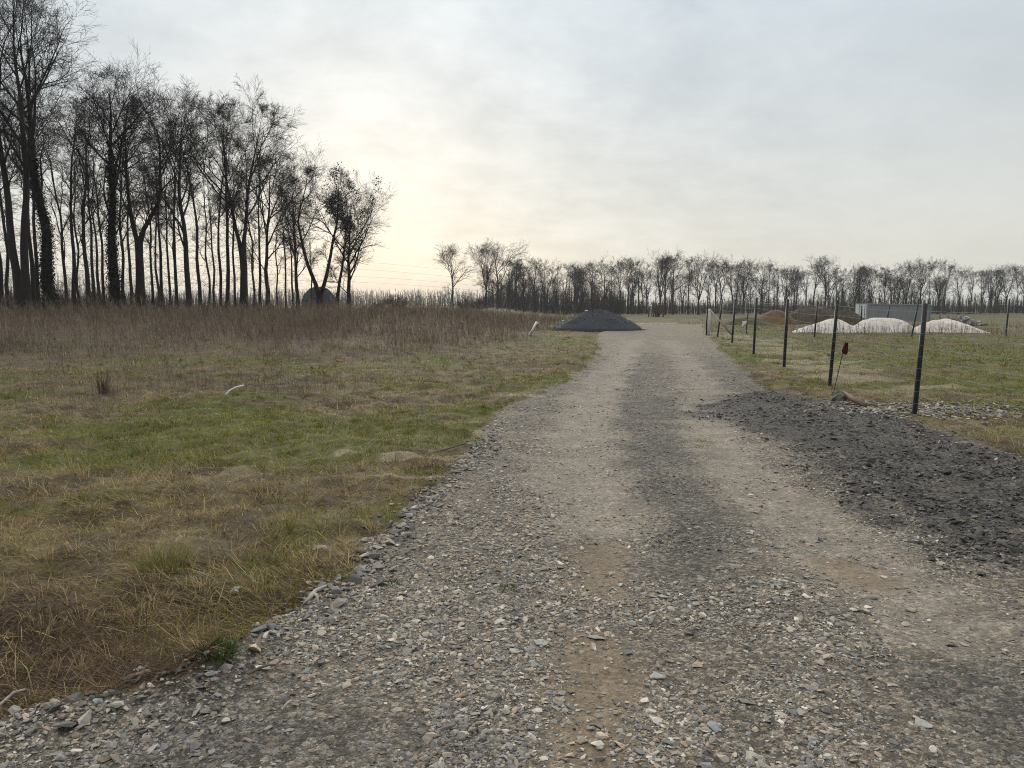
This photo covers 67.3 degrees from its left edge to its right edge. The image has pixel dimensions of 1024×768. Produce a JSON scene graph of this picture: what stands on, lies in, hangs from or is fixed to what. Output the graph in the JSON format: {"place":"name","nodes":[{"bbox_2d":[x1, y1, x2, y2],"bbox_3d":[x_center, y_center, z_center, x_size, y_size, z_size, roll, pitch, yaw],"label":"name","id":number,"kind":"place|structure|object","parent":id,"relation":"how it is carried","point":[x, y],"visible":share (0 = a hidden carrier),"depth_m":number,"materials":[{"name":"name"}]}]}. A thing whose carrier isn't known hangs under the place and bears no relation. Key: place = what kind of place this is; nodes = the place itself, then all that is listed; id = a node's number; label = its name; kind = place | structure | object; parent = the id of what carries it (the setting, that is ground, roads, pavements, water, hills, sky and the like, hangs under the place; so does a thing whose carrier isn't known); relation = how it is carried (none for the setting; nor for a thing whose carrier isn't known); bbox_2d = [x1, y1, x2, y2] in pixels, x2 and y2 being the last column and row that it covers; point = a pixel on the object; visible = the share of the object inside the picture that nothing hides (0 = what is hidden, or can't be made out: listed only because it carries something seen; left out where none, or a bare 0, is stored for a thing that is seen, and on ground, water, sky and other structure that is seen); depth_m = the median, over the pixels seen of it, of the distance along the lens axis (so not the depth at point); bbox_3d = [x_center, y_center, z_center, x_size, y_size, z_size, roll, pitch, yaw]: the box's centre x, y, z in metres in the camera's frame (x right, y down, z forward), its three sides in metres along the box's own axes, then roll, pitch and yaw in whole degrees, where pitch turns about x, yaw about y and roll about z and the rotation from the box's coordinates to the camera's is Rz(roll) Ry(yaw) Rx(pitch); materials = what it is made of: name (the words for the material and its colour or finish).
{"place":"outdoors","nodes":[
{"label":"outdoors","id":0,"kind":"place"},
{"bbox_2d":[0,325,1023,767],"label":"gravel road","id":1,"kind":"structure","parent":0,"point":[680,345],"depth_m":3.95,"materials":[{"name":"grey gravel"}]},
{"bbox_2d":[188,631,245,663],"bbox_3d":[-1.278,1.141,3.351,0.233,0.094,0.274,3,6,23],"label":"grass tuft","id":2,"kind":"object","parent":1,"relation":"on","point":[228,645],"visible":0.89,"depth_m":3.37,"materials":[{"name":"green plant"}]},
{"bbox_2d":[0,305,1023,719],"bbox_3d":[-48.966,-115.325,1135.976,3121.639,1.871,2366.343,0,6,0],"label":"ground","id":3,"kind":"structure","parent":0,"point":[366,427],"depth_m":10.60,"materials":[{"name":"green plant"}]},
{"bbox_2d":[0,94,28,306],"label":"slender tree","id":4,"kind":"object","parent":3,"relation":"on","point":[7,264],"visible":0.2,"depth_m":69.00,"materials":[{"name":"brown plant"}]},
{"bbox_2d":[0,52,61,307],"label":"slender tree","id":5,"kind":"object","parent":3,"relation":"on","point":[32,276],"visible":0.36,"depth_m":57.15,"materials":[{"name":"brown plant"}]},
{"bbox_2d":[0,60,76,311],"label":"slender tree","id":6,"kind":"object","parent":3,"relation":"on","point":[1,277],"visible":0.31,"depth_m":63.49,"materials":[{"name":"brown plant"}]},
{"bbox_2d":[0,23,86,310],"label":"slender tree","id":7,"kind":"object","parent":3,"relation":"on","point":[35,240],"visible":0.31,"depth_m":64.61,"materials":[{"name":"brown plant"}]},
{"bbox_2d":[3,99,90,303],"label":"slender tree","id":8,"kind":"object","parent":3,"relation":"on","point":[62,252],"visible":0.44,"depth_m":72.19,"materials":[{"name":"brown plant"}]},
{"bbox_2d":[0,0,105,314],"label":"bare tree","id":9,"kind":"object","parent":3,"relation":"on","point":[46,278],"visible":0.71,"depth_m":53.45,"materials":[{"name":"brown plant"}]},
{"bbox_2d":[0,0,108,314],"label":"bare tree","id":10,"kind":"object","parent":3,"relation":"on","point":[21,282],"visible":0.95,"depth_m":51.82,"materials":[{"name":"brown plant"}]},
{"bbox_2d":[12,65,121,309],"bbox_3d":[-33.466,-14.440,58.446,7.332,18.666,6.921,-2,6,-23],"label":"bare tree","id":11,"kind":"object","parent":3,"relation":"on","point":[83,234],"visible":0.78,"depth_m":58.84,"materials":[{"name":"brown plant"}]},
{"bbox_2d":[49,117,100,307],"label":"slender tree","id":12,"kind":"object","parent":3,"relation":"on","point":[78,250],"visible":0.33,"depth_m":79.06,"materials":[{"name":"brown plant"}]},
{"bbox_2d":[49,94,107,308],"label":"slender tree","id":13,"kind":"object","parent":3,"relation":"on","point":[74,271],"visible":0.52,"depth_m":66.83,"materials":[{"name":"brown plant"}]},
{"bbox_2d":[61,135,107,308],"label":"slender tree","id":14,"kind":"object","parent":3,"relation":"on","point":[97,267],"visible":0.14,"depth_m":84.94,"materials":[{"name":"brown plant"}]},
{"bbox_2d":[62,107,116,304],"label":"slender tree","id":15,"kind":"object","parent":3,"relation":"on","point":[91,251],"visible":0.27,"depth_m":74.89,"materials":[{"name":"brown plant"}]},
{"bbox_2d":[60,102,124,304],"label":"slender tree","id":16,"kind":"object","parent":3,"relation":"on","point":[101,240],"visible":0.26,"depth_m":70.84,"materials":[{"name":"brown plant"}]},
{"bbox_2d":[47,59,181,312],"bbox_3d":[-31.054,-15.704,61.308,9.481,20.699,9.483,4,7,32],"label":"bare tree","id":17,"kind":"object","parent":3,"relation":"on","point":[112,264],"visible":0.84,"depth_m":60.64,"materials":[{"name":"brown plant"}]},
{"bbox_2d":[103,147,150,306],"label":"slender tree","id":18,"kind":"object","parent":3,"relation":"on","point":[129,259],"visible":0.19,"depth_m":87.07,"materials":[{"name":"brown plant"}]},
{"bbox_2d":[53,80,213,313],"bbox_3d":[-30.176,-14.916,62.012,12.533,18.878,7.387,-1,6,-14],"label":"bare tree","id":19,"kind":"object","parent":3,"relation":"on","point":[139,261],"visible":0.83,"depth_m":61.39,"materials":[{"name":"brown plant"}]},
{"bbox_2d":[100,123,168,308],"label":"slender tree","id":20,"kind":"object","parent":3,"relation":"on","point":[150,243],"visible":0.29,"depth_m":78.99,"materials":[{"name":"brown plant"}]},
{"bbox_2d":[102,111,168,306],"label":"slender tree","id":21,"kind":"object","parent":3,"relation":"on","point":[122,248],"visible":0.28,"depth_m":76.88,"materials":[{"name":"brown plant"}]},
{"bbox_2d":[0,265,275,313],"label":"undergrowth","id":22,"kind":"object","parent":3,"relation":"on","point":[80,297],"visible":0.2,"depth_m":63.76,"materials":[{"name":"brown plant"}]},
{"bbox_2d":[134,158,165,307],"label":"slender tree","id":23,"kind":"object","parent":3,"relation":"on","point":[155,269],"visible":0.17,"depth_m":90.86,"materials":[{"name":"brown plant"}]},
{"bbox_2d":[115,128,189,304],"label":"slender tree","id":24,"kind":"object","parent":3,"relation":"on","point":[168,275],"visible":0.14,"depth_m":82.82,"materials":[{"name":"brown plant"}]},
{"bbox_2d":[134,115,176,309],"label":"slender tree","id":25,"kind":"object","parent":3,"relation":"on","point":[161,280],"visible":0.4,"depth_m":74.84,"materials":[{"name":"brown plant"}]},
{"bbox_2d":[117,536,211,578],"bbox_3d":[-2.096,1.025,4.634,0.646,0.233,0.589,-5,7,-38],"label":"grass tussock","id":26,"kind":"object","parent":3,"relation":"on","point":[158,563],"depth_m":4.67,"materials":[{"name":"green plant"}]},
{"bbox_2d":[114,105,216,307],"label":"slender tree","id":27,"kind":"object","parent":3,"relation":"on","point":[174,251],"visible":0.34,"depth_m":73.13,"materials":[{"name":"brown plant"}]},
{"bbox_2d":[84,40,247,312],"bbox_3d":[-28.781,-16.065,64.085,10.295,20.732,13.290,3,6,23],"label":"bare tree","id":28,"kind":"object","parent":3,"relation":"on","point":[185,242],"visible":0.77,"depth_m":64.99,"materials":[{"name":"brown plant"}]},
{"bbox_2d":[159,115,214,305],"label":"slender tree","id":29,"kind":"object","parent":3,"relation":"on","point":[197,252],"visible":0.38,"depth_m":80.66,"materials":[{"name":"brown plant"}]},
{"bbox_2d":[193,161,222,308],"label":"slender tree","id":30,"kind":"object","parent":3,"relation":"on","point":[212,258],"visible":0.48,"depth_m":94.42,"materials":[{"name":"brown plant"}]},
{"bbox_2d":[176,138,240,306],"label":"slender tree","id":31,"kind":"object","parent":3,"relation":"on","point":[207,265],"visible":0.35,"depth_m":86.31,"materials":[{"name":"brown plant"}]},
{"bbox_2d":[198,121,242,310],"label":"slender tree","id":32,"kind":"object","parent":3,"relation":"on","point":[219,262],"visible":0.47,"depth_m":76.76,"materials":[{"name":"brown plant"}]},
{"bbox_2d":[144,73,314,310],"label":"bare tree","id":33,"kind":"object","parent":3,"relation":"on","point":[244,274],"visible":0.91,"depth_m":68.61,"materials":[{"name":"brown plant"}]},
{"bbox_2d":[207,128,260,305],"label":"slender tree","id":34,"kind":"object","parent":3,"relation":"on","point":[233,264],"visible":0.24,"depth_m":80.60,"materials":[{"name":"brown plant"}]},
{"bbox_2d":[195,94,274,307],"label":"bare tree","id":35,"kind":"object","parent":3,"relation":"on","point":[227,279],"visible":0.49,"depth_m":70.68,"materials":[{"name":"brown plant"}]},
{"bbox_2d":[210,160,265,306],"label":"slender tree","id":36,"kind":"object","parent":3,"relation":"on","point":[252,273],"visible":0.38,"depth_m":92.58,"materials":[{"name":"brown plant"}]},
{"bbox_2d":[4,286,481,305],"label":"distant woods","id":37,"kind":"object","parent":3,"relation":"on","point":[371,296],"visible":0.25,"depth_m":583.50,"materials":[{"name":"plant"}]},
{"bbox_2d":[242,156,280,306],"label":"slender tree","id":38,"kind":"object","parent":3,"relation":"on","point":[259,271],"visible":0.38,"depth_m":86.85,"materials":[{"name":"brown plant"}]},
{"bbox_2d":[221,136,334,307],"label":"bare tree","id":39,"kind":"object","parent":3,"relation":"on","point":[266,229],"visible":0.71,"depth_m":74.50,"materials":[{"name":"brown plant"}]},
{"bbox_2d":[268,184,289,303],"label":"slender tree","id":40,"kind":"object","parent":3,"relation":"on","point":[277,267],"visible":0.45,"depth_m":96.90,"materials":[{"name":"brown plant"}]},
{"bbox_2d":[275,183,300,308],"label":"slender tree","id":41,"kind":"object","parent":3,"relation":"on","point":[285,286],"visible":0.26,"depth_m":91.10,"materials":[{"name":"brown plant"}]},
{"bbox_2d":[259,162,348,307],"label":"bare tree","id":42,"kind":"object","parent":3,"relation":"on","point":[295,271],"visible":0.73,"depth_m":78.54,"materials":[{"name":"brown plant"}]},
{"bbox_2d":[297,207,331,305],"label":"slender tree","id":43,"kind":"object","parent":3,"relation":"on","point":[310,242],"visible":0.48,"depth_m":102.83,"materials":[{"name":"brown plant"}]},
{"bbox_2d":[301,286,335,307],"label":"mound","id":44,"kind":"object","parent":3,"relation":"on","point":[328,292],"visible":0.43,"depth_m":186.93,"materials":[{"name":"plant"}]},
{"bbox_2d":[264,161,381,308],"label":"bare tree","id":45,"kind":"object","parent":3,"relation":"on","point":[331,200],"visible":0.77,"depth_m":80.36,"materials":[{"name":"brown plant"}]},
{"bbox_2d":[289,176,396,307],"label":"bare tree","id":46,"kind":"object","parent":3,"relation":"on","point":[365,211],"visible":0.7,"depth_m":84.17,"materials":[{"name":"brown plant"}]},
{"bbox_2d":[328,204,381,308],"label":"bare tree","id":47,"kind":"object","parent":3,"relation":"on","point":[348,227],"visible":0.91,"depth_m":82.73,"materials":[{"name":"brown plant"}]},
{"bbox_2d":[431,242,480,305],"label":"tree","id":48,"kind":"object","parent":3,"relation":"on","point":[450,258],"visible":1,"depth_m":149.99,"materials":[{"name":"brown plant"}]},
{"bbox_2d":[464,242,506,308],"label":"tree","id":49,"kind":"object","parent":3,"relation":"on","point":[481,262],"visible":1,"depth_m":163.41,"materials":[{"name":"brown plant"}]},
{"bbox_2d":[479,237,529,308],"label":"tree","id":50,"kind":"object","parent":3,"relation":"on","point":[496,274],"visible":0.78,"depth_m":165.94,"materials":[{"name":"brown plant"}]},
{"bbox_2d":[0,280,1023,411],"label":"weeds","id":51,"kind":"object","parent":3,"relation":"on","point":[328,312],"visible":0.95,"depth_m":32.49,"materials":[{"name":"brown plant"}]},
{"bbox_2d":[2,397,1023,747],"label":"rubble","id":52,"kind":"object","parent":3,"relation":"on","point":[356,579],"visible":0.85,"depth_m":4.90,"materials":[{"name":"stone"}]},
{"bbox_2d":[499,258,532,310],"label":"tree","id":53,"kind":"object","parent":3,"relation":"on","point":[516,276],"visible":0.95,"depth_m":170.53,"materials":[{"name":"brown plant"}]},
{"bbox_2d":[508,262,535,311],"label":"tree","id":54,"kind":"object","parent":3,"relation":"on","point":[524,290],"visible":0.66,"depth_m":173.94,"materials":[{"name":"brown plant"}]},
{"bbox_2d":[521,254,548,312],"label":"tree","id":55,"kind":"object","parent":3,"relation":"on","point":[534,286],"visible":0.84,"depth_m":178.40,"materials":[{"name":"brown plant"}]},
{"bbox_2d":[531,258,566,313],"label":"tree","id":56,"kind":"object","parent":3,"relation":"on","point":[544,282],"visible":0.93,"depth_m":180.65,"materials":[{"name":"brown plant"}]},
{"bbox_2d":[557,260,588,314],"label":"tree","id":57,"kind":"object","parent":3,"relation":"on","point":[577,269],"visible":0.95,"depth_m":184.10,"materials":[{"name":"brown plant"}]},
{"bbox_2d":[563,261,596,311],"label":"tree","id":58,"kind":"object","parent":3,"relation":"on","point":[583,295],"visible":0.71,"depth_m":188.22,"materials":[{"name":"brown plant"}]},
{"bbox_2d":[574,260,599,308],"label":"tree","id":59,"kind":"object","parent":3,"relation":"on","point":[592,281],"visible":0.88,"depth_m":185.94,"materials":[{"name":"brown plant"}]},
{"bbox_2d":[544,308,647,332],"bbox_3d":[5.476,-4.163,49.849,7.092,1.528,6.235,0,6,0],"label":"gravel heap","id":60,"kind":"object","parent":3,"relation":"on","point":[598,320],"visible":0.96,"depth_m":48.19,"materials":[{"name":"gravel"}]},
{"bbox_2d":[567,253,627,309],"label":"tree","id":61,"kind":"object","parent":3,"relation":"on","point":[607,282],"visible":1,"depth_m":183.80,"materials":[{"name":"brown plant"}]},
{"bbox_2d":[602,255,633,314],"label":"tree","id":62,"kind":"object","parent":3,"relation":"on","point":[622,266],"visible":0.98,"depth_m":186.22,"materials":[{"name":"brown plant"}]},
{"bbox_2d":[618,257,649,313],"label":"tree","id":63,"kind":"object","parent":3,"relation":"on","point":[638,301],"visible":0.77,"depth_m":190.84,"materials":[{"name":"brown plant"}]},
{"bbox_2d":[646,247,685,314],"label":"tree","id":64,"kind":"object","parent":3,"relation":"on","point":[658,274],"visible":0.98,"depth_m":183.78,"materials":[{"name":"brown plant"}]},
{"bbox_2d":[653,249,712,314],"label":"tree","id":65,"kind":"object","parent":3,"relation":"on","point":[672,286],"visible":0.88,"depth_m":184.42,"materials":[{"name":"brown plant"}]},
{"bbox_2d":[670,269,700,313],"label":"tree","id":66,"kind":"object","parent":3,"relation":"on","point":[680,288],"visible":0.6,"depth_m":209.43,"materials":[{"name":"brown plant"}]},
{"bbox_2d":[679,250,722,314],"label":"tree","id":67,"kind":"object","parent":3,"relation":"on","point":[701,264],"visible":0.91,"depth_m":186.48,"materials":[{"name":"brown plant"}]},
{"bbox_2d":[705,259,734,313],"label":"tree","id":68,"kind":"object","parent":3,"relation":"on","point":[716,288],"visible":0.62,"depth_m":191.93,"materials":[{"name":"brown plant"}]},
{"bbox_2d":[708,257,741,313],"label":"tree","id":69,"kind":"object","parent":3,"relation":"on","point":[725,275],"visible":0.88,"depth_m":188.19,"materials":[{"name":"brown plant"}]},
{"bbox_2d":[729,256,765,313],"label":"tree","id":70,"kind":"object","parent":3,"relation":"on","point":[745,286],"visible":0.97,"depth_m":187.74,"materials":[{"name":"brown plant"}]},
{"bbox_2d":[475,276,1022,313],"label":"woodland","id":71,"kind":"object","parent":3,"relation":"on","point":[612,301],"visible":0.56,"depth_m":203.67,"materials":[{"name":"brown plant"}]},
{"bbox_2d":[724,317,780,325],"bbox_3d":[18.675,-4.782,59.788,4.778,0.799,2.334,0,6,0],"label":"soil mound","id":72,"kind":"object","parent":3,"relation":"on","point":[751,321],"visible":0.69,"depth_m":59.33,"materials":[{"name":"brown soil"}]},
{"bbox_2d":[737,260,780,314],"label":"tree","id":73,"kind":"object","parent":3,"relation":"on","point":[766,277],"visible":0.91,"depth_m":188.47,"materials":[{"name":"brown plant"}]},
{"bbox_2d":[764,267,787,309],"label":"tree","id":74,"kind":"object","parent":3,"relation":"on","point":[777,287],"visible":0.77,"depth_m":192.41,"materials":[{"name":"brown plant"}]},
{"bbox_2d":[758,310,798,324],"bbox_3d":[22.491,-5.615,65.741,4.225,1.386,2.985,0,6,0],"label":"soil mound","id":75,"kind":"object","parent":3,"relation":"on","point":[779,314],"visible":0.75,"depth_m":64.94,"materials":[{"name":"brown soil"}]},
{"bbox_2d":[771,262,801,311],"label":"tree","id":76,"kind":"object","parent":3,"relation":"on","point":[783,272],"visible":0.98,"depth_m":190.41,"materials":[{"name":"brown plant"}]},
{"bbox_2d":[786,265,804,310],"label":"tree","id":77,"kind":"object","parent":3,"relation":"on","point":[793,291],"visible":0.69,"depth_m":192.16,"materials":[{"name":"brown plant"}]},
{"bbox_2d":[789,306,834,323],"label":"soil mound","id":78,"kind":"object","parent":3,"relation":"on","point":[804,317],"visible":0.59,"depth_m":70.43,"materials":[{"name":"brown soil"}]},
{"bbox_2d":[793,319,853,332],"bbox_3d":[18.604,-3.350,45.406,4.389,1.026,2.713,0,6,0],"label":"sand pile","id":79,"kind":"object","parent":3,"relation":"on","point":[829,321],"visible":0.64,"depth_m":44.76,"materials":[{"name":"white sand"}]},
{"bbox_2d":[806,253,850,306],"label":"tree","id":80,"kind":"object","parent":3,"relation":"on","point":[824,269],"visible":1,"depth_m":181.77,"materials":[{"name":"brown plant"}]},
{"bbox_2d":[813,269,846,306],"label":"tree","id":81,"kind":"object","parent":3,"relation":"on","point":[829,284],"visible":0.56,"depth_m":228.07,"materials":[{"name":"brown plant"}]},
{"bbox_2d":[827,309,864,324],"bbox_3d":[26.893,-5.305,61.782,3.978,1.433,2.832,-3,7,-27],"label":"soil mound","id":82,"kind":"object","parent":3,"relation":"on","point":[854,319],"visible":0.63,"depth_m":61.14,"materials":[{"name":"soil"}]},
{"bbox_2d":[679,391,1023,575],"bbox_3d":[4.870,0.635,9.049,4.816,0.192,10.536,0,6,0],"label":"dark gravel","id":83,"kind":"structure","parent":3,"relation":"on","point":[978,532],"depth_m":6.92,"materials":[{"name":"grey gravel"}]},
{"bbox_2d":[831,390,866,406],"bbox_3d":[5.533,0.283,12.560,0.355,0.284,1.153,0,6,0],"label":"uprooted post","id":84,"kind":"object","parent":83,"relation":"on","point":[842,394],"visible":0.79,"depth_m":12.85,"materials":[{"name":"wood"}]},
{"bbox_2d":[840,262,877,311],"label":"tree","id":85,"kind":"object","parent":3,"relation":"on","point":[861,276],"visible":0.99,"depth_m":188.49,"materials":[{"name":"brown plant"}]},
{"bbox_2d":[706,298,1023,438],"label":"wire fence","id":86,"kind":"object","parent":3,"relation":"on","point":[914,406],"visible":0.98,"depth_m":15.05,"materials":[{"name":"metal"}]},
{"bbox_2d":[857,261,890,302],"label":"tree","id":87,"kind":"object","parent":3,"relation":"on","point":[871,288],"visible":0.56,"depth_m":194.29,"materials":[{"name":"brown plant"}]},
{"bbox_2d":[853,318,914,332],"bbox_3d":[21.626,-3.372,44.956,4.079,1.003,2.795,-3,6,-23],"label":"sand pile","id":88,"kind":"object","parent":3,"relation":"on","point":[878,321],"visible":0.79,"depth_m":44.20,"materials":[{"name":"white sand"}]},
{"bbox_2d":[872,266,899,303],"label":"tree","id":89,"kind":"object","parent":3,"relation":"on","point":[885,283],"visible":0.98,"depth_m":190.26,"materials":[{"name":"brown plant"}]},
{"bbox_2d":[855,303,931,320],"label":"shipping container","id":90,"kind":"object","parent":3,"relation":"on","point":[909,309],"visible":0.56,"depth_m":104.46,"materials":[{"name":"grey metal"}]},
{"bbox_2d":[884,260,924,303],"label":"tree","id":91,"kind":"object","parent":3,"relation":"on","point":[906,285],"visible":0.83,"depth_m":188.05,"materials":[{"name":"brown plant"}]},
{"bbox_2d":[814,299,1012,336],"bbox_3d":[22.070,-3.176,39.009,13.760,2.242,1.625,0,6,3],"label":"wire fence","id":92,"kind":"object","parent":3,"relation":"on","point":[816,315],"visible":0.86,"depth_m":38.58,"materials":[{"name":"metal"}]},
{"bbox_2d":[897,256,939,303],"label":"tree","id":93,"kind":"object","parent":3,"relation":"on","point":[920,275],"visible":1,"depth_m":182.11,"materials":[{"name":"brown plant"}]},
{"bbox_2d":[919,259,958,313],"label":"tree","id":94,"kind":"object","parent":3,"relation":"on","point":[937,290],"visible":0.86,"depth_m":186.35,"materials":[{"name":"brown plant"}]},
{"bbox_2d":[914,319,989,332],"bbox_3d":[25.217,-3.254,44.426,4.735,1.045,2.966,0,6,0],"label":"sand pile","id":95,"kind":"object","parent":3,"relation":"on","point":[941,321],"visible":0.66,"depth_m":43.70,"materials":[{"name":"white sand"}]},
{"bbox_2d":[940,265,973,313],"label":"tree","id":96,"kind":"object","parent":3,"relation":"on","point":[958,294],"visible":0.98,"depth_m":192.51,"materials":[{"name":"brown plant"}]},
{"bbox_2d":[963,270,983,313],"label":"tree","id":97,"kind":"object","parent":3,"relation":"on","point":[975,274],"visible":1,"depth_m":192.03,"materials":[{"name":"brown plant"}]},
{"bbox_2d":[979,264,1011,313],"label":"tree","id":98,"kind":"object","parent":3,"relation":"on","point":[990,291],"visible":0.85,"depth_m":194.56,"materials":[{"name":"brown plant"}]},
{"bbox_2d":[991,261,1023,312],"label":"tree","id":99,"kind":"object","parent":3,"relation":"on","point":[1010,282],"visible":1,"depth_m":190.62,"materials":[{"name":"brown plant"}]},
{"bbox_2d":[0,0,1023,305],"label":"sky","id":100,"kind":"structure","parent":0,"point":[887,133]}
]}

